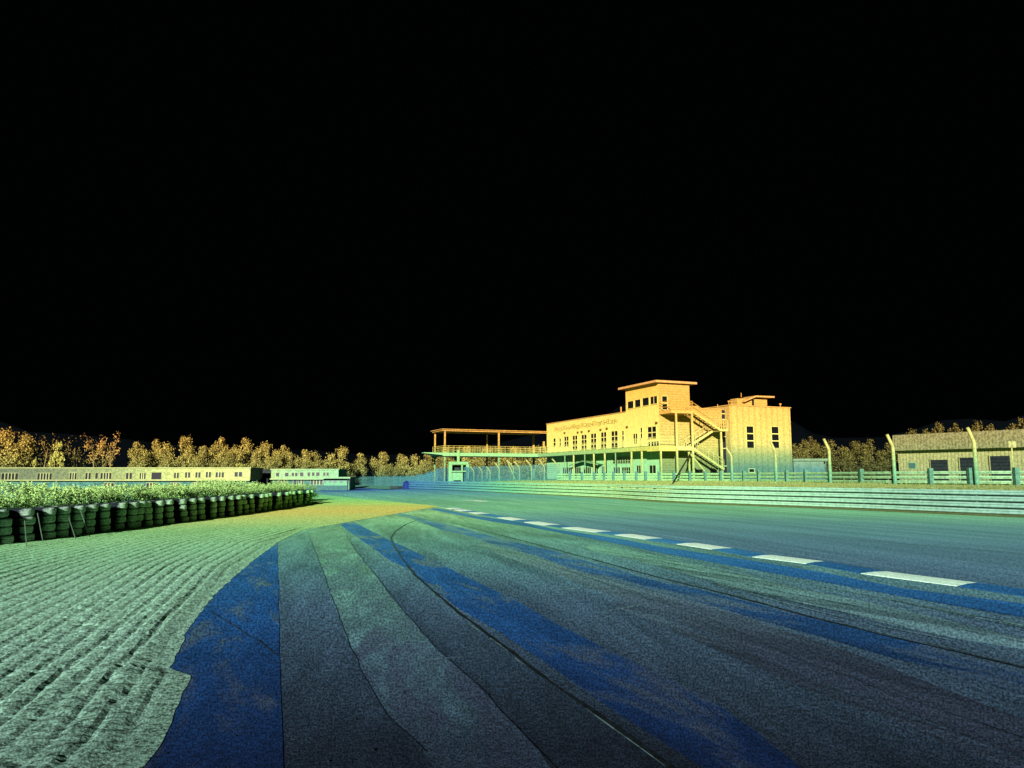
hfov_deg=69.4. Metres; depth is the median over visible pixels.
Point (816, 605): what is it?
skid mark
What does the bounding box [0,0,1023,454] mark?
sky
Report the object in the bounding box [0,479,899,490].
ground
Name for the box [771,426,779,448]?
window
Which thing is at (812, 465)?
outbuilding
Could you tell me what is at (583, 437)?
window
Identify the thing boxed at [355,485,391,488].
verge
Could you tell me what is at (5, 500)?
shrub
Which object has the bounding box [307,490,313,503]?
tyre stack
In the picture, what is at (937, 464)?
roller door
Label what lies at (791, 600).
skid mark
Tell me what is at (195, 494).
shrub
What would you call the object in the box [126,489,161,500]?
shrub
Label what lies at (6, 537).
tyre stack
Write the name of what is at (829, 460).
cranked pole
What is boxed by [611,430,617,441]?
window
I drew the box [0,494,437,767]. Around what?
gravel trap
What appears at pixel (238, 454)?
tree
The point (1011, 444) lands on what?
sign post
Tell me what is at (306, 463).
tree
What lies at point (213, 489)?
shrub
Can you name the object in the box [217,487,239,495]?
shrub
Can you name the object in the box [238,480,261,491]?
shrub
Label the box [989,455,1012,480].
roller door
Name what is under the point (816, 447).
tree
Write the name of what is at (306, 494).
tyre stack
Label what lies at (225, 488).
shrub
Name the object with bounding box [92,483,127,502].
shrub
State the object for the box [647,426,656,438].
window
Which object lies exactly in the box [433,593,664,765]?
groove
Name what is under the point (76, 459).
tree
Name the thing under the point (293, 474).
window
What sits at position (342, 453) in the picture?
tree
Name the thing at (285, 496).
tyre stack
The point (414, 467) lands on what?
tree
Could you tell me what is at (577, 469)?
window
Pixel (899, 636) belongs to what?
groove
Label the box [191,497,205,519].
tyre stack
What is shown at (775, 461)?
cranked pole
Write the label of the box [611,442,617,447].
low window
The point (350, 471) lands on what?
tree
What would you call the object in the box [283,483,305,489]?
shrub
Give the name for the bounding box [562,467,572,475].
window
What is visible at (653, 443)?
low window
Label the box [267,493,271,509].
tyre stack
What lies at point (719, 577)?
skid mark
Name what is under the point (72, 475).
window
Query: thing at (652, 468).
window
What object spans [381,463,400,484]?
tree
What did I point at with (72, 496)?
shrub
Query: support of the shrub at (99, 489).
on the track
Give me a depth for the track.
24.79 m
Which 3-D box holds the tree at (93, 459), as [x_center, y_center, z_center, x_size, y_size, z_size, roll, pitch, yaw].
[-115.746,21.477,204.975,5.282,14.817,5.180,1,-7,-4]
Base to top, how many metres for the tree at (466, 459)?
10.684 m
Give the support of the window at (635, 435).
in the clubhouse
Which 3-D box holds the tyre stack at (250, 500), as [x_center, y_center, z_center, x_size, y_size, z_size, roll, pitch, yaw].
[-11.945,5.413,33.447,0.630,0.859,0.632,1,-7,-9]
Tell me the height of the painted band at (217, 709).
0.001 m
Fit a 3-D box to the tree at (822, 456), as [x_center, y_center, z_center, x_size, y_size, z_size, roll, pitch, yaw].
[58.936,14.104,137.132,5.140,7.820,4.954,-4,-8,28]
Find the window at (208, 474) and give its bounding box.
[205,472,210,477]
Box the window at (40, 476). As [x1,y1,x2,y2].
[37,473,52,479]
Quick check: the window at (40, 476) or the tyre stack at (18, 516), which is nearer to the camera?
the tyre stack at (18, 516)
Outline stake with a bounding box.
[37,513,43,542]
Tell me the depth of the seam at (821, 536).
20.68 m
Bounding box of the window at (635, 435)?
[633,433,637,439]
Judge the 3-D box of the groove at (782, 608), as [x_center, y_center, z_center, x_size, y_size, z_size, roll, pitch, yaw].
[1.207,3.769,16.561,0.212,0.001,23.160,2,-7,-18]
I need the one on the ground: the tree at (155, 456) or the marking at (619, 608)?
the tree at (155, 456)
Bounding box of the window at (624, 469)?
[621,467,630,472]
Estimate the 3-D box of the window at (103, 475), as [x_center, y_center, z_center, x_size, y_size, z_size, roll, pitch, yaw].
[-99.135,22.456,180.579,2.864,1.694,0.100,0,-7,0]
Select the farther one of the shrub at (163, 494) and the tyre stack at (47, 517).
the shrub at (163, 494)
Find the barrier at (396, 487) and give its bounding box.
[390,486,402,488]
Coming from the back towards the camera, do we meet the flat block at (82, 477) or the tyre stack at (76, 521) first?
the flat block at (82, 477)
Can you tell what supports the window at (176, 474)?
in the flat block at (82, 477)
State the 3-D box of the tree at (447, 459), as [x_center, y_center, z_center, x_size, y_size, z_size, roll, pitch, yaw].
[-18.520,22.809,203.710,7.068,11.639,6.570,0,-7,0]
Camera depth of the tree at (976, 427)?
116.37 m
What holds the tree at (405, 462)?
on the ground
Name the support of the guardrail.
on the track
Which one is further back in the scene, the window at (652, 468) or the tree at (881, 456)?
the tree at (881, 456)
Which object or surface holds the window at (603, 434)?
in the clubhouse
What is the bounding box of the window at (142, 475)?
[139,472,145,478]
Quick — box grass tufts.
[450,479,1023,489]
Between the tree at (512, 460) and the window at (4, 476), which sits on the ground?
the tree at (512, 460)
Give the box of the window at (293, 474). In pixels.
[291,472,297,476]
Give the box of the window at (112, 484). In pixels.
[104,483,113,487]
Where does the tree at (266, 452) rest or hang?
on the ground
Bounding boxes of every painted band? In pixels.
[142,543,283,767]
[340,521,800,767]
[394,513,1023,693]
[431,508,1023,616]
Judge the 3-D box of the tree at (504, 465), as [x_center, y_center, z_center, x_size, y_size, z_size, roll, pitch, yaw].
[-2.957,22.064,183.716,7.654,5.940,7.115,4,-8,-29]
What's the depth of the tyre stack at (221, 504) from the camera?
29.83 m
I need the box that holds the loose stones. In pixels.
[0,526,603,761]
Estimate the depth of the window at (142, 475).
180.59 m
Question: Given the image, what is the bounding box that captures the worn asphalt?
[476,542,1023,756]
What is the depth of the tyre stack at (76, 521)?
20.51 m
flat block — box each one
[0,467,263,488]
[270,469,347,488]
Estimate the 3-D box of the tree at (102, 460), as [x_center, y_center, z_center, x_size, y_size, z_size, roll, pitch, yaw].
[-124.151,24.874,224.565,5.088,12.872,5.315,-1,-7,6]
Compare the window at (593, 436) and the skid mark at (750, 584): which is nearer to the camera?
the skid mark at (750, 584)
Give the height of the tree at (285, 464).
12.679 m
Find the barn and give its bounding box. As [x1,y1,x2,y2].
[892,429,1023,480]
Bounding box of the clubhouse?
[535,380,727,483]
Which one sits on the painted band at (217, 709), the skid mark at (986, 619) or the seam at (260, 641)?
the seam at (260, 641)
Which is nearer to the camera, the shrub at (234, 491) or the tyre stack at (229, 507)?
the tyre stack at (229, 507)
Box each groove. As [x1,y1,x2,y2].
[390,518,674,767]
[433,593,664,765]
[451,522,1023,667]
[738,595,1020,664]
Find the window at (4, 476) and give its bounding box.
[1,473,18,479]
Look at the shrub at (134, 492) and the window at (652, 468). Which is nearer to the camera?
the shrub at (134, 492)
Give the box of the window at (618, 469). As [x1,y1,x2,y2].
[613,467,620,472]
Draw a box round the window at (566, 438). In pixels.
[564,436,568,445]
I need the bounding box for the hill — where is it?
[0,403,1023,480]
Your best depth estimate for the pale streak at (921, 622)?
9.84 m
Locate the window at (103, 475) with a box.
[100,472,111,478]
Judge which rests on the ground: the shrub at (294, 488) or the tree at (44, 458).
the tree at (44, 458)
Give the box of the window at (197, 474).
[195,472,200,477]
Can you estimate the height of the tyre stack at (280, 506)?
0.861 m
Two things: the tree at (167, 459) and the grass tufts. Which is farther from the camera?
the tree at (167, 459)
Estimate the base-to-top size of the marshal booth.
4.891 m
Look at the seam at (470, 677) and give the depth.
6.04 m
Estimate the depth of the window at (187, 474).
180.59 m
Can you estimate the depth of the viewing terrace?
110.47 m
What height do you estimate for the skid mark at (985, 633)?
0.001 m
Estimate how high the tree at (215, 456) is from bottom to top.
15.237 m
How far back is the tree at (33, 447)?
214.26 m
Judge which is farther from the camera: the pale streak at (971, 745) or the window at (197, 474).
the window at (197, 474)
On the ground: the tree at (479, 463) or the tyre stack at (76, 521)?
the tree at (479, 463)
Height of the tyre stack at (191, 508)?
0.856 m
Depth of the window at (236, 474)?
180.64 m
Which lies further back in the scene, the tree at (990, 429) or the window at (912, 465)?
the tree at (990, 429)
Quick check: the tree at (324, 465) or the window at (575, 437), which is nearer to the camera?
the window at (575, 437)
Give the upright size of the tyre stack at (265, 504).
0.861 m
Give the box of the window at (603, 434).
[601,431,606,442]
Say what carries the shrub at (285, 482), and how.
on the track
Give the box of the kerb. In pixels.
[447,508,1023,596]
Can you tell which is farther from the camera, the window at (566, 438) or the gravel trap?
the window at (566, 438)
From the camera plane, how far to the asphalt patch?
6.15 m
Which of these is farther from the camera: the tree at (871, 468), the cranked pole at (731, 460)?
the tree at (871, 468)
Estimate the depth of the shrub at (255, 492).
38.05 m
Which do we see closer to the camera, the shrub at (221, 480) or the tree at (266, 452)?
the shrub at (221, 480)
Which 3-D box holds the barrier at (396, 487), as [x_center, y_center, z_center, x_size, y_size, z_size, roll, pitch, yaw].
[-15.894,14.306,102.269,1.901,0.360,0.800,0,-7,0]
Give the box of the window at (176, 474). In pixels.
[173,472,178,478]
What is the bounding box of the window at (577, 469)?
[574,467,580,475]
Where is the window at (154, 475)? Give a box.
[151,472,161,479]
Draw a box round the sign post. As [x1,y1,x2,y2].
[1008,441,1015,466]
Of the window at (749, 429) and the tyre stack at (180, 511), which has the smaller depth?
the tyre stack at (180, 511)
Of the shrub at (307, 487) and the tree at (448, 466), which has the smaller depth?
the shrub at (307, 487)
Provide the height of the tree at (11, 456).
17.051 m
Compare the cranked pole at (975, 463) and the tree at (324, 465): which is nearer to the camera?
the cranked pole at (975, 463)
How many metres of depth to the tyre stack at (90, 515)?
21.23 m
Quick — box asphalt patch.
[307,527,550,767]
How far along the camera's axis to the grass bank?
42.59 m
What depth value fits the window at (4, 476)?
180.55 m
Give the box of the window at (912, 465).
[909,462,916,468]
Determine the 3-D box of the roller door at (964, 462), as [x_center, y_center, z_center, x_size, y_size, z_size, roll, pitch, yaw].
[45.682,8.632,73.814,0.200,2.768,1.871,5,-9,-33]
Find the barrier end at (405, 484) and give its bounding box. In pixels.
[403,481,408,488]
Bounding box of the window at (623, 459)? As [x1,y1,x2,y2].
[612,456,630,463]
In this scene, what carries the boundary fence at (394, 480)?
on the verge
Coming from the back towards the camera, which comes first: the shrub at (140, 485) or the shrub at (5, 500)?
the shrub at (140, 485)
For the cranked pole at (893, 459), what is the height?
2.940 m
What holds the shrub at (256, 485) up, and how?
on the track
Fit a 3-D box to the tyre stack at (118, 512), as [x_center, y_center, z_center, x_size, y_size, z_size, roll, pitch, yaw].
[-12.349,4.111,23.027,0.628,0.852,0.660,-1,-7,9]
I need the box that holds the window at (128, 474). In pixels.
[125,472,132,478]
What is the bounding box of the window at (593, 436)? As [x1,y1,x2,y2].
[590,433,596,443]
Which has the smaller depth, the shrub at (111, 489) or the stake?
the stake
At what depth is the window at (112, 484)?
180.73 m
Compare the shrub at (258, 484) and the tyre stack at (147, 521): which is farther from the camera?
the shrub at (258, 484)
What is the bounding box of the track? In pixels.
[0,487,1023,594]
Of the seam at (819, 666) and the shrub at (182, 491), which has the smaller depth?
the seam at (819, 666)
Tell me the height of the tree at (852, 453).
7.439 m
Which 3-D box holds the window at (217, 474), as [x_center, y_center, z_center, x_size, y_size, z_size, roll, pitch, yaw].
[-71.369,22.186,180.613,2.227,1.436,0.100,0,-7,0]
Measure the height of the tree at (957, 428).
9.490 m
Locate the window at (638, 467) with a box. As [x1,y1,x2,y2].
[636,465,640,472]
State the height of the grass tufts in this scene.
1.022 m
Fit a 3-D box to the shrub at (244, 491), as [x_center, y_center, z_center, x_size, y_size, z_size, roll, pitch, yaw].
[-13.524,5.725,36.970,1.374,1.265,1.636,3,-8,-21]
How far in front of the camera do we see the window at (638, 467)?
88.66 m
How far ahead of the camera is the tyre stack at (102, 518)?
21.87 m
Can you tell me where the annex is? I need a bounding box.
[708,394,792,481]
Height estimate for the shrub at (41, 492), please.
1.596 m
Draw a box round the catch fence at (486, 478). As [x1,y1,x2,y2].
[438,458,560,483]
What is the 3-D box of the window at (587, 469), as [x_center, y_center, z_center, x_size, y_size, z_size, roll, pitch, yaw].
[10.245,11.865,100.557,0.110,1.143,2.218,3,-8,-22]
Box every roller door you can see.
[929,459,950,480]
[958,456,980,480]
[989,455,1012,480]
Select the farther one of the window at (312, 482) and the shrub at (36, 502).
the window at (312, 482)
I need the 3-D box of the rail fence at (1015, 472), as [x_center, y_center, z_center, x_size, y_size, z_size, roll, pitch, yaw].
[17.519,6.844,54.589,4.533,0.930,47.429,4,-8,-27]
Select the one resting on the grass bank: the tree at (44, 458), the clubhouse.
the clubhouse
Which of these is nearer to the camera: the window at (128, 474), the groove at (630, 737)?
the groove at (630, 737)
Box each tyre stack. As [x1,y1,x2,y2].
[0,509,13,544]
[8,508,35,542]
[32,507,56,539]
[46,506,70,537]
[63,505,85,535]
[77,504,98,533]
[92,503,110,532]
[108,502,127,529]
[122,501,138,528]
[136,501,146,526]
[139,500,152,526]
[147,500,164,525]
[156,499,174,523]
[173,499,188,522]
[180,498,196,520]
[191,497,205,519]
[204,497,216,518]
[210,496,225,516]
[224,495,234,515]
[228,495,242,514]
[241,495,248,513]
[242,494,254,512]
[253,494,264,511]
[257,493,268,510]
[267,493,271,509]
[270,492,281,508]
[278,492,282,508]
[281,491,288,507]
[283,491,291,506]
[291,491,297,506]
[293,490,302,504]
[295,491,301,505]
[302,490,309,504]
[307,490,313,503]
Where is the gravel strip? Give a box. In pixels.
[427,489,1023,516]
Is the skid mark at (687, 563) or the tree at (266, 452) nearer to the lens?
the skid mark at (687, 563)
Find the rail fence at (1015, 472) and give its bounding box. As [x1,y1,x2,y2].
[557,467,1023,484]
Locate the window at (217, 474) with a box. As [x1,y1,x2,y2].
[215,472,223,477]
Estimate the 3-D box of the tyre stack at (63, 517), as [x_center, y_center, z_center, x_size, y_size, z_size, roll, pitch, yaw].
[-12.340,3.737,20.052,0.684,0.857,0.638,-4,-8,31]
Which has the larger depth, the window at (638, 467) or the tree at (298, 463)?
the tree at (298, 463)
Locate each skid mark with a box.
[543,537,859,605]
[582,543,769,584]
[622,549,751,576]
[638,559,860,606]
[667,556,1023,623]
[715,582,906,626]
[718,584,866,616]
[724,587,950,639]
[849,591,1023,624]
[940,610,1023,627]
[944,625,1023,641]
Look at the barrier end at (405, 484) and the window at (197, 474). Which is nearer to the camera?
the barrier end at (405, 484)
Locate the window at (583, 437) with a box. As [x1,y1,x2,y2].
[581,434,586,444]
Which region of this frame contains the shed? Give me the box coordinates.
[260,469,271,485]
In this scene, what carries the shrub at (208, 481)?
on the track
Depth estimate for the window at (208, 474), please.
180.59 m
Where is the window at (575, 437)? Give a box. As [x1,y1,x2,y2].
[572,435,577,444]
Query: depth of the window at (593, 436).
99.30 m
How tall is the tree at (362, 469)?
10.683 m
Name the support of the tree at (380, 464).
on the ground
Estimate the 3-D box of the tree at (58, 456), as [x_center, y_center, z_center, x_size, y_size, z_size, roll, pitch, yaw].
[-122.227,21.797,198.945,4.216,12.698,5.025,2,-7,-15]
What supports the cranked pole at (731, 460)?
on the grass bank
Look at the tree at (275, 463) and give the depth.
198.62 m
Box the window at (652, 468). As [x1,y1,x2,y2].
[649,465,655,472]
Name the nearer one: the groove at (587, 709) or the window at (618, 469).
the groove at (587, 709)
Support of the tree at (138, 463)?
on the ground
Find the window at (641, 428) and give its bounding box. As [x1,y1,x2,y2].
[640,427,642,438]
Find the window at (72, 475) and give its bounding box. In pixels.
[69,472,76,479]
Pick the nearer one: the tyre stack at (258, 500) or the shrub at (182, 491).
the shrub at (182, 491)
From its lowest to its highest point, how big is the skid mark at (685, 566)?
0.001 m
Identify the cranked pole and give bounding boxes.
[725,447,733,481]
[770,441,777,481]
[823,438,831,482]
[886,434,896,483]
[966,427,978,484]
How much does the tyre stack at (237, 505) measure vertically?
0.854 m
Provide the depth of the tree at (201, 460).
201.35 m
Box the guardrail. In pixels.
[409,481,1023,514]
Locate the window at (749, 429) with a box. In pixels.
[746,426,754,448]
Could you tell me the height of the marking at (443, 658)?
0.001 m
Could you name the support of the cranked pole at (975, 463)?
on the grass bank
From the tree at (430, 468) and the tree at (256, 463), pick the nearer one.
the tree at (256, 463)
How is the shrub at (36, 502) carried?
on the track
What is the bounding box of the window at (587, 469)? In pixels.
[583,467,590,475]
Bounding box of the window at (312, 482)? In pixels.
[310,480,322,484]
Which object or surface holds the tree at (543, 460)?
on the ground
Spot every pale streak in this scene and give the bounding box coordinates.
[588,544,1023,649]
[616,601,1023,767]
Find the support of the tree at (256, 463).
on the ground
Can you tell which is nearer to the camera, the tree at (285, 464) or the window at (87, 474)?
the window at (87, 474)
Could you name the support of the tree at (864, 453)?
on the grass bank
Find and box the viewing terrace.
[423,429,547,480]
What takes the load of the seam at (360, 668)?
on the asphalt patch
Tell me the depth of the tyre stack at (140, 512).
23.96 m
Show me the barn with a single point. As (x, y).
(952, 451)
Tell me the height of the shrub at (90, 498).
1.491 m
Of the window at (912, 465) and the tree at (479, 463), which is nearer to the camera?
the window at (912, 465)
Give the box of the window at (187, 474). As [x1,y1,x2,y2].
[185,472,190,477]
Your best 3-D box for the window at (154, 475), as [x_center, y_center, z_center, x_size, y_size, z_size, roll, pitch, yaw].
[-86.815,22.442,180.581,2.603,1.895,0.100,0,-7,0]
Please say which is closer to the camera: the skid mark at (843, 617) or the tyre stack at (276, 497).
the skid mark at (843, 617)
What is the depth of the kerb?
14.71 m
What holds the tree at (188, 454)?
on the ground
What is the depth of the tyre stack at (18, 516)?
18.57 m
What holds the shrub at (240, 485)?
on the track
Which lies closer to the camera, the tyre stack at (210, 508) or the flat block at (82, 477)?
the tyre stack at (210, 508)
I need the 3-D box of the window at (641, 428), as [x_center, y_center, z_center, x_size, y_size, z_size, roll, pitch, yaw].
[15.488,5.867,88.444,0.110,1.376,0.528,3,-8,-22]
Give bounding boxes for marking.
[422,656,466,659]
[600,605,639,612]
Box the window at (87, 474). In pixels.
[85,472,91,479]
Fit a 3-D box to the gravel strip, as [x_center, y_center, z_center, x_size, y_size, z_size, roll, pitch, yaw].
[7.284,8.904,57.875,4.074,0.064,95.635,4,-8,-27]
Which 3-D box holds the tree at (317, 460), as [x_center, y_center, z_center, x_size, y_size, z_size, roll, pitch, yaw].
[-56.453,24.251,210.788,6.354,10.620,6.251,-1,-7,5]
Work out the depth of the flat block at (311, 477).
176.70 m
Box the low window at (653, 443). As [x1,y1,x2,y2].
[648,441,659,445]
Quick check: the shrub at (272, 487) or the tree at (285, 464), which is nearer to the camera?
the shrub at (272, 487)
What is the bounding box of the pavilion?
[316,477,357,489]
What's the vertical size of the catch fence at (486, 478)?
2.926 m
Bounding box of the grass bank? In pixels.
[435,480,1023,509]
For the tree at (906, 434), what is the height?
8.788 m
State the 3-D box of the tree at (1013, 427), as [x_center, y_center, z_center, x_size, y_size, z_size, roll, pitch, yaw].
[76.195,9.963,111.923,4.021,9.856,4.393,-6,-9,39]
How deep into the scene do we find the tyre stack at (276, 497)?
36.95 m
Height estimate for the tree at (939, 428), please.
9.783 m
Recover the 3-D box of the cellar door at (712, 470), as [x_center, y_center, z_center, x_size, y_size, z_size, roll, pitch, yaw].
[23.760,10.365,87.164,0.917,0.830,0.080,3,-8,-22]
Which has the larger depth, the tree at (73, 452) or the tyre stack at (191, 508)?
the tree at (73, 452)
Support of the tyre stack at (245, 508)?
on the gravel trap
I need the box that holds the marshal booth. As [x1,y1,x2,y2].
[448,450,469,483]
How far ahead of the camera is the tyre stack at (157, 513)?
24.87 m
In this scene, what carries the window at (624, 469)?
in the clubhouse
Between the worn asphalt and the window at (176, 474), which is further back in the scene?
the window at (176, 474)
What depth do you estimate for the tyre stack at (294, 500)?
40.47 m
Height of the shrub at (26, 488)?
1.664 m
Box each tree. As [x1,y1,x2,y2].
[0,426,36,466]
[14,431,39,466]
[27,433,65,466]
[48,441,64,466]
[52,433,95,466]
[66,449,85,466]
[84,438,105,466]
[94,449,113,466]
[96,431,119,466]
[128,441,150,466]
[146,439,162,466]
[157,441,175,466]
[172,434,198,466]
[189,445,214,466]
[206,436,228,466]
[220,449,240,466]
[229,437,253,466]
[250,447,265,468]
[258,442,280,468]
[265,453,284,468]
[276,445,294,468]
[292,449,309,468]
[301,458,317,468]
[309,450,322,468]
[321,459,335,468]
[323,447,350,476]
[343,461,357,481]
[350,452,367,484]
[368,451,388,482]
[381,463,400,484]
[395,454,411,482]
[408,454,424,476]
[417,454,438,474]
[432,448,453,480]
[441,460,455,476]
[460,446,478,476]
[473,447,500,476]
[488,461,516,478]
[500,446,522,478]
[515,448,538,478]
[535,445,546,478]
[792,439,810,458]
[803,436,821,458]
[816,441,842,475]
[827,456,860,479]
[836,440,862,479]
[856,439,884,479]
[858,457,891,479]
[875,442,898,479]
[896,429,916,461]
[923,422,943,433]
[951,423,963,432]
[970,419,983,431]
[984,423,996,430]
[1003,417,1023,429]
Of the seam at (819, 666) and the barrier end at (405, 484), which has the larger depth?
the barrier end at (405, 484)
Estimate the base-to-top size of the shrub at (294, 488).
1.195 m
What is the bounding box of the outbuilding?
[792,459,827,479]
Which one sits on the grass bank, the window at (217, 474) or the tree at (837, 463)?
the tree at (837, 463)
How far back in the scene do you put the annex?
90.31 m
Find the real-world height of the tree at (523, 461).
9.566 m
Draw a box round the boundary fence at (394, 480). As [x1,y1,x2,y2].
[354,469,438,485]
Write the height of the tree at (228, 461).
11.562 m
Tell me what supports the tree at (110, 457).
on the ground
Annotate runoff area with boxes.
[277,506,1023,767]
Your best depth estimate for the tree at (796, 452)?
134.42 m
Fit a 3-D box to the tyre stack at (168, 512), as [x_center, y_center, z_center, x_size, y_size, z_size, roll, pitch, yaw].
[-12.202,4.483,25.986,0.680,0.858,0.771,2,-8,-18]
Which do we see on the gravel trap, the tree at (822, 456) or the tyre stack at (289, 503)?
the tyre stack at (289, 503)
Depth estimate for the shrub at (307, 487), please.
50.68 m
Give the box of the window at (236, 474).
[234,472,242,476]
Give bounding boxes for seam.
[211,611,276,654]
[307,532,426,751]
[347,537,555,767]
[560,568,1023,737]
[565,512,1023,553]
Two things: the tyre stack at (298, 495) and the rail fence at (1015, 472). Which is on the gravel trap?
the tyre stack at (298, 495)
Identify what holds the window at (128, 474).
in the flat block at (82, 477)
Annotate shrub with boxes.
[0,480,46,508]
[0,490,25,508]
[6,493,57,507]
[18,481,64,506]
[25,483,88,505]
[40,484,105,505]
[80,485,123,503]
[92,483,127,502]
[99,484,152,502]
[120,483,153,500]
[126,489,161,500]
[138,482,184,498]
[164,484,197,498]
[175,483,204,497]
[191,484,227,496]
[194,478,224,496]
[198,482,234,496]
[200,478,238,495]
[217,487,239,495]
[221,480,243,489]
[234,486,252,494]
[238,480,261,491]
[241,487,259,493]
[243,483,270,493]
[254,484,278,492]
[264,483,285,492]
[271,480,296,489]
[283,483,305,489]
[284,485,299,490]
[298,483,321,498]
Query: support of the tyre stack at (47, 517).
on the gravel trap
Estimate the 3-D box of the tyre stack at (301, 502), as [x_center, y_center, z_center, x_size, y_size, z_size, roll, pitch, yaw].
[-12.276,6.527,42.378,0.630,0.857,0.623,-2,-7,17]
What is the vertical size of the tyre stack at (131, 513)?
0.854 m
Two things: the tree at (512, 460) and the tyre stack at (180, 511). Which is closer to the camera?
the tyre stack at (180, 511)

